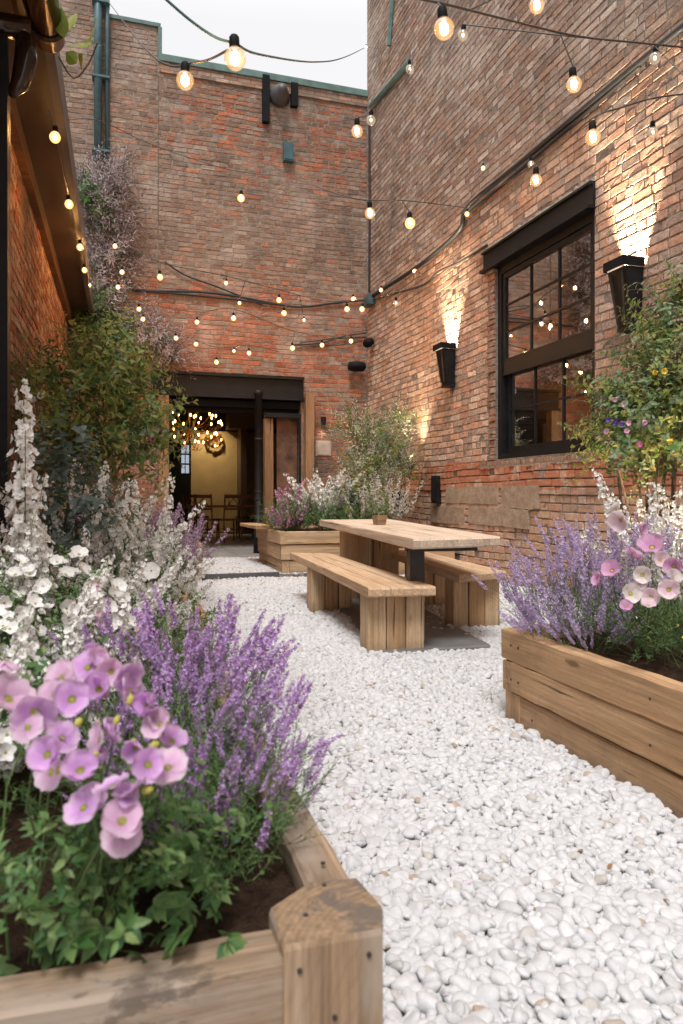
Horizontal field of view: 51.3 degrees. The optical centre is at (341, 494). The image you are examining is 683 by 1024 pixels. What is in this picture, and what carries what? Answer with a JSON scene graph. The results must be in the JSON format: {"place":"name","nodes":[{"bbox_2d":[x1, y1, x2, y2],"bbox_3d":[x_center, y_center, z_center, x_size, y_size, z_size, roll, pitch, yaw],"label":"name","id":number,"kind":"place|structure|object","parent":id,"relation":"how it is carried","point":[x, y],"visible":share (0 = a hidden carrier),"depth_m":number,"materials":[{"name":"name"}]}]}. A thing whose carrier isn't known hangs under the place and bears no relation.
{"place":"outdoors","nodes":[
{"label":"outdoors","id":0,"kind":"place"},
{"bbox_2d":[192,533,258,557],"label":"paving","id":1,"kind":"structure","parent":0,"point":[230,547],"depth_m":13.32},
{"bbox_2d":[182,494,208,534],"bbox_3d":[-3.373,0.474,16.413,0.463,0.983,0.420,0,0,38],"label":"chair","id":2,"kind":"object","parent":1,"relation":"on","point":[184,507],"visible":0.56,"depth_m":16.41,"materials":[{"name":"brown wood"}]},
{"bbox_2d":[193,494,219,542],"bbox_3d":[-2.766,0.474,14.579,0.420,0.983,0.463,0,0,11],"label":"chair","id":3,"kind":"object","parent":1,"relation":"on","point":[211,519],"visible":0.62,"depth_m":14.39,"materials":[{"name":"brown wood"}]},
{"bbox_2d":[186,505,262,534],"bbox_3d":[-2.490,0.592,15.420,1.700,0.745,0.760,0,0,-12],"label":"table","id":4,"kind":"object","parent":1,"relation":"on","point":[189,507],"visible":0.34,"depth_m":15.01,"materials":[{"name":"brown wood"}]},
{"bbox_2d":[216,494,242,542],"bbox_3d":[-2.299,0.474,14.582,0.420,0.983,0.463,0,0,-32],"label":"chair","id":5,"kind":"object","parent":1,"relation":"on","point":[226,508],"visible":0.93,"depth_m":14.45,"materials":[{"name":"brown wood"}]},
{"bbox_2d":[235,494,254,537],"bbox_3d":[-2.170,0.474,16.180,0.420,0.983,0.463,0,0,-17],"label":"chair","id":6,"kind":"object","parent":1,"relation":"on","point":[247,497],"visible":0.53,"depth_m":15.98,"materials":[{"name":"brown wood"}]},
{"bbox_2d":[253,390,262,552],"bbox_3d":[-1.381,-0.385,11.830,0.170,2.700,0.167,0,0,-17],"label":"pole","id":7,"kind":"object","parent":1,"relation":"on","point":[258,439],"visible":0.88,"depth_m":11.78,"materials":[{"name":"black metal"}]},
{"bbox_2d":[110,0,366,89],"label":"sky","id":8,"kind":"structure","parent":0,"point":[305,30],"materials":[{"name":"white"}]},
{"bbox_2d":[258,561,306,576],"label":"terrain","id":9,"kind":"structure","parent":0,"point":[301,574],"depth_m":8.83,"materials":[{"name":"grey gravel"}]},
{"bbox_2d":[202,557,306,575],"bbox_3d":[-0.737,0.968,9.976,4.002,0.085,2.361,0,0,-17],"label":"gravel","id":10,"kind":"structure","parent":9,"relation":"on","point":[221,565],"depth_m":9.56,"materials":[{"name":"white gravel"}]},
{"bbox_2d":[240,523,339,572],"bbox_3d":[-0.546,0.716,9.836,1.441,0.613,1.775,0,0,-17],"label":"planter","id":11,"kind":"object","parent":9,"relation":"on","point":[276,548],"visible":0.62,"depth_m":9.02,"materials":[{"name":"brown wood"}]},
{"bbox_2d":[260,494,309,530],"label":"pink flowers","id":12,"kind":"object","parent":11,"relation":"on","point":[278,518],"visible":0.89,"depth_m":9.09,"materials":[{"name":"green plant"}]},
{"bbox_2d":[274,473,359,530],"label":"pink flowers","id":13,"kind":"object","parent":11,"relation":"in","point":[288,492],"visible":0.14,"depth_m":9.68,"materials":[{"name":"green plant"}]},
{"bbox_2d":[253,488,385,532],"bbox_3d":[-0.284,0.200,9.463,1.848,0.677,1.327,0,0,-17],"label":"green shrub","id":14,"kind":"object","parent":11,"relation":"on","point":[312,517],"visible":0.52,"depth_m":9.21,"materials":[{"name":"green plant"}]},
{"bbox_2d":[283,468,381,530],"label":"white flowers","id":15,"kind":"object","parent":11,"relation":"on","point":[316,486],"visible":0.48,"depth_m":9.34,"materials":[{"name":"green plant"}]},
{"bbox_2d":[319,528,454,574],"bbox_3d":[0.580,0.745,9.687,1.440,0.555,1.460,0,0,-17],"label":"planter","id":16,"kind":"object","parent":9,"relation":"on","point":[450,554],"visible":0.02,"depth_m":9.15,"materials":[{"name":"brown wood"}]},
{"bbox_2d":[314,384,431,529],"bbox_3d":[0.428,-0.489,10.066,1.924,2.240,1.986,0,0,-17],"label":"bush","id":17,"kind":"object","parent":16,"relation":"in","point":[371,462],"visible":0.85,"depth_m":9.84,"materials":[{"name":"green plant"}]},
{"bbox_2d":[341,471,422,519],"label":"white flowers","id":18,"kind":"object","parent":16,"relation":"on","point":[390,501],"visible":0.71,"depth_m":9.22,"materials":[{"name":"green plant"}]},
{"bbox_2d":[388,491,406,515],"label":"flowers","id":19,"kind":"object","parent":16,"relation":"on","point":[399,498],"visible":0.3,"depth_m":9.46,"materials":[{"name":"white plant"}]},
{"bbox_2d":[186,574,593,620],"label":"gravel","id":20,"kind":"structure","parent":0,"point":[276,597],"depth_m":6.94,"materials":[{"name":"white gravel"}]},
{"bbox_2d":[208,603,636,761],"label":"gravel","id":21,"kind":"structure","parent":0,"point":[394,700],"depth_m":3.65,"materials":[{"name":"white gravel"}]},
{"bbox_2d":[340,598,490,652],"bbox_3d":[0.437,0.998,5.604,0.731,0.045,2.308,0,0,-10],"label":"slate pad","id":22,"kind":"object","parent":21,"relation":"on","point":[446,637],"visible":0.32,"depth_m":4.90,"materials":[{"name":"grey stone"}]},
{"bbox_2d":[290,552,435,652],"bbox_3d":[0.033,0.794,5.742,0.426,0.449,2.825,0,0,-14],"label":"bench","id":23,"kind":"object","parent":22,"relation":"on","point":[391,610],"visible":0.98,"depth_m":4.53,"materials":[{"name":"brown wood"}]},
{"bbox_2d":[319,519,499,641],"bbox_3d":[0.484,0.643,6.179,0.804,0.746,3.544,0,0,-11],"label":"table","id":24,"kind":"object","parent":22,"relation":"on","point":[367,542],"visible":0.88,"depth_m":5.41,"materials":[{"name":"brown wood"}]},
{"bbox_2d":[372,515,386,524],"bbox_3d":[0.344,0.225,6.435,0.104,0.085,0.104,0,0,-29],"label":"plant pot","id":25,"kind":"object","parent":24,"relation":"on","point":[379,519],"visible":0.96,"depth_m":6.40,"materials":[{"name":"brown wood"}]},
{"bbox_2d":[366,501,391,514],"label":"table plant","id":26,"kind":"object","parent":25,"relation":"in","point":[381,509],"visible":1,"depth_m":6.41,"materials":[{"name":"green plant"}]},
{"bbox_2d":[393,550,505,626],"bbox_3d":[0.828,0.794,6.293,0.425,0.449,2.353,0,0,-11],"label":"bench","id":27,"kind":"object","parent":21,"relation":"on","point":[462,595],"visible":0.64,"depth_m":5.35,"materials":[{"name":"brown wood"}]},
{"bbox_2d":[297,671,669,909],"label":"dead leaves","id":28,"kind":"object","parent":21,"relation":"on","point":[609,865],"visible":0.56,"depth_m":1.99,"materials":[{"name":"brown plant"}]},
{"bbox_2d":[557,260,682,616],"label":"climbing shrub","id":29,"kind":"object","parent":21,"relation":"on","point":[636,414],"visible":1,"depth_m":3.62,"materials":[{"name":"green plant"}]},
{"bbox_2d":[281,728,682,1023],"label":"gravel","id":30,"kind":"structure","parent":0,"point":[603,943],"depth_m":1.84,"materials":[{"name":"white gravel"}]},
{"bbox_2d":[270,707,601,1023],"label":"fallen petals","id":31,"kind":"object","parent":30,"relation":"on","point":[468,882],"visible":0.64,"depth_m":1.81,"materials":[{"name":"white plant"}]},
{"label":"ground","id":32,"kind":"structure","parent":0,"visible":0},
{"bbox_2d":[0,0,94,569],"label":"brick outbuilding","id":33,"kind":"structure","parent":32,"relation":"on","point":[43,277],"depth_m":5.42,"materials":[{"name":"brick"},{"name":"dark wood"},{"name":"green painted metal"}]},
{"bbox_2d":[49,110,90,287],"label":"string lights","id":34,"kind":"object","parent":33,"relation":"attached to","point":[54,136],"visible":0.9,"depth_m":5.61,"materials":[{"name":"glass"}]},
{"bbox_2d":[55,5,99,78],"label":"leafy twig","id":35,"kind":"object","parent":33,"relation":"attached to","point":[65,26],"visible":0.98,"depth_m":4.05,"materials":[{"name":"green plant"}]},
{"bbox_2d":[107,0,228,85],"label":"string lights","id":36,"kind":"object","parent":33,"relation":"attached to","point":[184,66],"visible":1,"depth_m":2.75,"materials":[{"name":"metal"}]},
{"bbox_2d":[90,235,364,321],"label":"string lights","id":37,"kind":"object","parent":33,"relation":"hanging from","point":[279,299],"visible":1,"depth_m":9.31,"materials":[{"name":"metal"}]},
{"bbox_2d":[93,278,364,350],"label":"string lights","id":38,"kind":"object","parent":33,"relation":"hanging from","point":[233,318],"visible":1,"depth_m":9.59,"materials":[{"name":"metal"}]},
{"bbox_2d":[68,118,466,228],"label":"string lights","id":39,"kind":"object","parent":33,"relation":"hanging from","point":[410,222],"visible":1,"depth_m":5.00,"materials":[{"name":"metal"}]},
{"bbox_2d":[38,587,207,641],"bbox_3d":[-1.809,0.810,5.302,1.149,0.426,4.007,0,0,-17],"label":"planter","id":40,"kind":"object","parent":32,"relation":"on","point":[203,612],"visible":0.01,"depth_m":3.69,"materials":[{"name":"wood"}]},
{"bbox_2d":[0,407,144,594],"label":"foliage plant","id":41,"kind":"object","parent":40,"relation":"on","point":[59,472],"visible":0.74,"depth_m":3.41,"materials":[{"name":"green plant"}]},
{"bbox_2d":[0,455,164,548],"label":"blush flowers","id":42,"kind":"object","parent":40,"relation":"on","point":[64,506],"visible":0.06,"depth_m":4.49,"materials":[{"name":"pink plant"}]},
{"bbox_2d":[0,458,205,580],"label":"white flowers","id":43,"kind":"object","parent":40,"relation":"on","point":[102,548],"visible":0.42,"depth_m":3.64,"materials":[{"name":"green plant"}]},
{"bbox_2d":[10,295,202,543],"bbox_3d":[-2.026,-0.590,5.205,1.689,2.446,4.046,0,0,0],"label":"climbing shrub","id":44,"kind":"object","parent":40,"relation":"on","point":[113,377],"visible":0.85,"depth_m":5.74,"materials":[{"name":"green plant"}]},
{"bbox_2d":[58,525,218,613],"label":"white flowers","id":45,"kind":"object","parent":40,"relation":"on","point":[186,576],"visible":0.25,"depth_m":3.56,"materials":[{"name":"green plant"}]},
{"bbox_2d":[123,522,166,562],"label":"white flowers","id":46,"kind":"object","parent":40,"relation":"on","point":[165,525],"depth_m":4.29,"materials":[{"name":"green plant"}]},
{"bbox_2d":[111,502,229,580],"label":"purple flowers","id":47,"kind":"object","parent":40,"relation":"on","point":[194,546],"visible":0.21,"depth_m":5.02,"materials":[{"name":"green plant"}]},
{"bbox_2d":[108,534,202,580],"bbox_3d":[-2.699,0.790,9.004,1.648,0.466,2.008,0,0,-17],"label":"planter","id":48,"kind":"object","parent":32,"relation":"on","point":[200,544],"visible":0.01,"depth_m":8.28,"materials":[{"name":"wood"}]},
{"bbox_2d":[125,503,188,539],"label":"purple flowers","id":49,"kind":"object","parent":48,"relation":"on","point":[175,516],"visible":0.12,"depth_m":8.51,"materials":[{"name":"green plant"}]},
{"bbox_2d":[0,642,382,1023],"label":"planter","id":50,"kind":"object","parent":32,"relation":"on","point":[306,919],"visible":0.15,"depth_m":0.95,"materials":[{"name":"brown wood"}]},
{"bbox_2d":[0,545,72,685],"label":"white flowers","id":51,"kind":"object","parent":50,"relation":"on","point":[6,603],"visible":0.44,"depth_m":1.80,"materials":[{"name":"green plant"}]},
{"bbox_2d":[2,378,85,618],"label":"white flowers","id":52,"kind":"object","parent":50,"relation":"on","point":[28,493],"visible":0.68,"depth_m":2.32,"materials":[{"name":"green plant"}]},
{"bbox_2d":[0,641,101,814],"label":"white flowers","id":53,"kind":"object","parent":50,"relation":"on","point":[7,750],"visible":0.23,"depth_m":1.29,"materials":[{"name":"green plant"}]},
{"bbox_2d":[0,514,115,684],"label":"white flowers","id":54,"kind":"object","parent":50,"relation":"on","point":[87,616],"visible":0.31,"depth_m":2.04,"materials":[{"name":"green plant"}]},
{"bbox_2d":[0,594,147,791],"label":"white flowers","id":55,"kind":"object","parent":50,"relation":"on","point":[24,651],"visible":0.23,"depth_m":1.62,"materials":[{"name":"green plant"}]},
{"bbox_2d":[0,545,154,680],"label":"white flowers","id":56,"kind":"object","parent":50,"relation":"on","point":[117,590],"visible":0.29,"depth_m":2.10,"materials":[{"name":"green plant"}]},
{"bbox_2d":[0,508,184,649],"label":"white flowers","id":57,"kind":"object","parent":50,"relation":"on","point":[44,567],"visible":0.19,"depth_m":2.34,"materials":[{"name":"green plant"}]},
{"bbox_2d":[71,576,213,720],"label":"flowers","id":58,"kind":"object","parent":50,"relation":"on","point":[100,610],"visible":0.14,"depth_m":1.98,"materials":[{"name":"purple plant"}]},
{"bbox_2d":[37,553,248,663],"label":"white flowers","id":59,"kind":"object","parent":50,"relation":"on","point":[188,609],"visible":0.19,"depth_m":2.63,"materials":[{"name":"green plant"}]},
{"bbox_2d":[0,643,291,976],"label":"pink flowers","id":60,"kind":"object","parent":50,"relation":"on","point":[70,689],"visible":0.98,"depth_m":0.93,"materials":[{"name":"green plant"}]},
{"bbox_2d":[144,562,159,583],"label":"white flowers","id":61,"kind":"object","parent":50,"relation":"on","point":[151,570],"visible":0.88,"depth_m":2.60,"materials":[{"name":"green plant"}]},
{"bbox_2d":[46,584,300,753],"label":"purple flowers","id":62,"kind":"object","parent":50,"relation":"on","point":[155,654],"visible":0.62,"depth_m":1.73,"materials":[{"name":"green plant"}]},
{"bbox_2d":[17,647,342,838],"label":"purple flowers","id":63,"kind":"object","parent":50,"relation":"on","point":[194,723],"visible":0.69,"depth_m":1.44,"materials":[{"name":"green plant"}]},
{"bbox_2d":[72,759,316,910],"bbox_3d":[-0.257,0.552,1.206,0.424,0.213,0.320,0,0,-17],"label":"green foliage","id":64,"kind":"object","parent":50,"relation":"on","point":[251,840],"visible":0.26,"depth_m":1.17,"materials":[{"name":"green plant"}]},
{"bbox_2d":[54,703,340,884],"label":"purple flowers","id":65,"kind":"object","parent":50,"relation":"on","point":[263,838],"visible":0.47,"depth_m":1.25,"materials":[{"name":"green plant"}]},
{"bbox_2d":[60,0,367,533],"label":"brick building","id":66,"kind":"structure","parent":32,"relation":"on","point":[294,236],"depth_m":12.19,"materials":[{"name":"red brown brick"},{"name":"plaster"},{"name":"black painted metal"}]},
{"bbox_2d":[92,0,109,161],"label":"drainpipe","id":67,"kind":"object","parent":66,"relation":"attached to","point":[99,78],"visible":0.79,"depth_m":11.31,"materials":[{"name":"metal"}]},
{"bbox_2d":[69,137,209,378],"bbox_3d":[-3.417,-3.747,11.381,2.573,3.956,1.584,0,0,-17],"label":"trailing plant","id":68,"kind":"object","parent":66,"relation":"hanging from","point":[100,224],"visible":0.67,"depth_m":11.19,"materials":[{"name":"purple plant"}]},
{"bbox_2d":[68,164,133,352],"bbox_3d":[-3.770,-3.510,11.001,1.215,3.313,1.090,0,0,-36],"label":"green creeper","id":69,"kind":"object","parent":68,"relation":"attached to","point":[86,198],"visible":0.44,"depth_m":10.89,"materials":[{"name":"green plant"}]},
{"bbox_2d":[169,440,189,533],"bbox_3d":[-3.946,-0.185,17.231,0.535,2.290,0.070,0,0,-17],"label":"door","id":70,"kind":"structure","parent":66,"relation":"in","point":[182,479],"depth_m":17.22,"materials":[{"name":"black paint"}]},
{"bbox_2d":[169,411,222,450],"bbox_3d":[-3.096,-1.635,14.495,1.442,1.469,1.502,0,0,17],"label":"chandelier","id":71,"kind":"object","parent":66,"relation":"hanging from","point":[195,427],"visible":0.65,"depth_m":14.49,"materials":[{"name":"gold metal"}]},
{"bbox_2d":[134,319,278,364],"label":"string lights","id":72,"kind":"object","parent":66,"relation":"attached to","point":[216,361],"visible":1,"depth_m":9.78,"materials":[{"name":"plastic"}]},
{"bbox_2d":[205,432,222,447],"bbox_3d":[-3.178,-1.365,17.715,0.448,0.416,0.296,0,0,-17],"label":"wreath","id":73,"kind":"object","parent":66,"relation":"attached to","point":[211,445],"visible":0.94,"depth_m":17.69,"materials":[{"name":"gold metal"}]},
{"bbox_2d":[120,261,363,307],"bbox_3d":[-1.586,-3.549,12.127,4.249,0.602,0.040,0,0,-17],"label":"cable","id":74,"kind":"object","parent":66,"relation":"attached to","point":[183,292],"visible":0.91,"depth_m":11.96,"materials":[{"name":"black rubber"}]},
{"bbox_2d":[262,74,297,124],"bbox_3d":[-1.025,-6.792,12.164,0.620,0.800,0.338,0,0,-17],"label":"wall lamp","id":75,"kind":"object","parent":66,"relation":"attached to","point":[277,95],"depth_m":12.17,"materials":[{"name":"black metal"}]},
{"bbox_2d":[283,141,293,163],"bbox_3d":[-0.923,-5.936,12.316,0.170,0.320,0.110,0,0,-17],"label":"junction box","id":76,"kind":"object","parent":66,"relation":"attached to","point":[288,152],"visible":1,"depth_m":12.27,"materials":[{"name":"teal paint"}]},
{"bbox_2d":[315,440,330,455],"bbox_3d":[-0.322,-0.824,12.545,0.280,0.270,0.030,0,0,-17],"label":"stone plaque","id":77,"kind":"object","parent":66,"relation":"attached to","point":[322,448],"visible":1,"depth_m":12.53,"materials":[{"name":"beige stone"}]},
{"bbox_2d":[321,417,325,424],"bbox_3d":[-0.323,-1.302,12.488,0.100,0.130,0.138,0,0,-17],"label":"wall lamp","id":78,"kind":"object","parent":66,"relation":"attached to","point":[323,420],"visible":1,"depth_m":12.43,"materials":[{"name":"black metal"}]},
{"bbox_2d":[293,332,365,345],"bbox_3d":[-0.210,-2.756,12.556,1.364,0.321,0.024,0,0,-17],"label":"cable","id":79,"kind":"object","parent":66,"relation":"attached to","point":[331,340],"visible":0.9,"depth_m":12.56,"materials":[{"name":"black rubber"}]},
{"bbox_2d":[348,361,365,371],"bbox_3d":[0.261,-2.274,12.597,0.310,0.176,0.280,0,0,-17],"label":"speaker","id":80,"kind":"object","parent":66,"relation":"attached to","point":[356,366],"visible":1,"depth_m":12.50},
{"bbox_2d":[202,572,278,580],"bbox_3d":[-1.395,0.983,8.531,1.310,0.075,0.080,0,0,-17],"label":"edging strip","id":81,"kind":"object","parent":32,"relation":"on","point":[238,575],"visible":0.43,"depth_m":8.56,"materials":[{"name":"metal"}]},
{"bbox_2d":[367,0,682,614],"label":"brick building","id":82,"kind":"structure","parent":32,"relation":"on","point":[518,310],"depth_m":8.11,"materials":[{"name":"red brick"}]},
{"bbox_2d":[165,0,366,65],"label":"string lights","id":83,"kind":"object","parent":82,"relation":"attached to","point":[235,46],"visible":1,"depth_m":2.25,"materials":[{"name":"dark plastic"},{"name":"matt black paint"}]},
{"bbox_2d":[363,337,373,347],"bbox_3d":[0.480,-2.664,12.431,0.189,0.164,0.217,0,0,-17],"label":"speaker","id":84,"kind":"object","parent":82,"relation":"attached to","point":[368,342],"visible":1,"depth_m":12.35},
{"bbox_2d":[368,120,370,291],"bbox_3d":[0.491,-5.119,12.581,0.031,3.047,0.062,0,0,-17],"label":"cable","id":85,"kind":"object","parent":82,"relation":"attached to","point":[369,198],"visible":0.93,"depth_m":12.57,"materials":[{"name":"black rubber"}]},
{"bbox_2d":[364,293,375,307],"bbox_3d":[0.490,-3.411,12.492,0.130,0.170,0.300,0,0,-17],"label":"junction box","id":86,"kind":"object","parent":82,"relation":"attached to","point":[371,302],"visible":0.89,"depth_m":12.39,"materials":[{"name":"teal paint"}]},
{"bbox_2d":[331,47,411,136],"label":"string lights","id":87,"kind":"object","parent":82,"relation":"attached to","point":[357,121],"visible":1,"depth_m":4.45,"materials":[{"name":"plastic"}]},
{"bbox_2d":[367,262,439,303],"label":"string lights","id":88,"kind":"object","parent":82,"relation":"attached to","point":[413,271],"visible":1,"depth_m":8.79,"materials":[{"name":"plastic"}]},
{"bbox_2d":[373,244,487,299],"bbox_3d":[1.148,-3.210,10.470,0.032,0.440,4.036,0,0,-17],"label":"cable","id":89,"kind":"object","parent":82,"relation":"attached to","point":[454,264],"visible":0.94,"depth_m":9.78,"materials":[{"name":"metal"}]},
{"bbox_2d":[431,476,440,502],"bbox_3d":[1.316,-0.078,9.909,0.090,0.380,0.170,0,0,-17],"label":"meter box","id":90,"kind":"object","parent":82,"relation":"attached to","point":[435,490],"visible":1,"depth_m":9.84,"materials":[{"name":"black metal"}]},
{"bbox_2d":[433,342,455,387],"bbox_3d":[1.377,-1.720,9.470,0.235,0.570,0.260,0,0,-17],"label":"wall lamp","id":91,"kind":"object","parent":82,"relation":"attached to","point":[445,353],"visible":1,"depth_m":9.39,"materials":[{"name":"black metal"}]},
{"bbox_2d":[470,0,539,13],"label":"string lights","id":92,"kind":"object","parent":82,"relation":"attached to","point":[536,4],"visible":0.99,"depth_m":3.09,"materials":[{"name":"plastic"}]},
{"bbox_2d":[372,22,682,296],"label":"cable","id":93,"kind":"object","parent":82,"relation":"attached to","point":[580,113],"visible":0.91,"depth_m":7.17,"materials":[{"name":"black rubber"}]},
{"bbox_2d":[498,211,594,458],"bbox_3d":[2.173,-1.550,7.568,0.150,2.260,1.840,0,0,-17],"label":"window","id":94,"kind":"structure","parent":82,"relation":"in","point":[546,294],"depth_m":7.56,"materials":[{"name":"black metal"}]},
{"bbox_2d":[420,0,682,89],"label":"string lights","id":95,"kind":"object","parent":82,"relation":"attached to","point":[442,14],"visible":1,"depth_m":2.94,"materials":[{"name":"metal"}]},
{"bbox_2d":[465,46,682,216],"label":"string lights","id":96,"kind":"object","parent":82,"relation":"attached to","point":[592,123],"visible":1,"depth_m":3.89,"materials":[{"name":"plastic"}]},
{"bbox_2d":[603,254,644,333],"bbox_3d":[2.427,-1.708,6.099,0.235,0.604,0.260,0,0,-17],"label":"wall lamp","id":97,"kind":"object","parent":82,"relation":"attached to","point":[629,272],"visible":0.86,"depth_m":6.02,"materials":[{"name":"black metal"}]},
{"bbox_2d":[501,618,682,817],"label":"planter","id":98,"kind":"object","parent":32,"relation":"on","point":[618,717],"visible":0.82,"depth_m":2.60,"materials":[{"name":"brown wood"}]},
{"bbox_2d":[471,542,651,649],"bbox_3d":[0.987,0.417,3.072,0.680,0.428,0.780,0,0,-17],"label":"lavender","id":99,"kind":"object","parent":98,"relation":"on","point":[530,608],"visible":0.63,"depth_m":2.99,"materials":[{"name":"purple plant"}]},
{"bbox_2d":[496,578,649,652],"bbox_3d":[0.940,0.485,2.947,0.490,0.292,0.629,0,0,-32],"label":"lavender","id":100,"kind":"object","parent":98,"relation":"on","point":[523,620],"visible":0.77,"depth_m":2.86,"materials":[{"name":"purple plant"}]},
{"bbox_2d":[505,511,682,646],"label":"lavender","id":101,"kind":"object","parent":98,"relation":"on","point":[572,540],"visible":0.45,"depth_m":3.03,"materials":[{"name":"purple plant"}]},
{"bbox_2d":[547,502,682,664],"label":"pink poppies","id":102,"kind":"object","parent":98,"relation":"on","point":[668,590],"visible":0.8,"depth_m":2.56,"materials":[{"name":"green plant"}]},
{"bbox_2d":[580,468,682,631],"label":"white flowers","id":103,"kind":"object","parent":98,"relation":"on","point":[653,511],"visible":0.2,"depth_m":3.27,"materials":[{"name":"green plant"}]},
{"bbox_2d":[592,512,682,638],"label":"white flowers","id":104,"kind":"object","parent":98,"relation":"on","point":[625,555],"visible":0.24,"depth_m":3.02,"materials":[{"name":"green plant"}]},
{"bbox_2d":[606,614,682,667],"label":"green shrub","id":105,"kind":"object","parent":98,"relation":"in","point":[645,632],"visible":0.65,"depth_m":2.65,"materials":[{"name":"green plant"}]},
{"bbox_2d":[648,625,682,667],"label":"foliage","id":106,"kind":"object","parent":98,"relation":"in","point":[671,652],"visible":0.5,"depth_m":2.58,"materials":[{"name":"green plant"}]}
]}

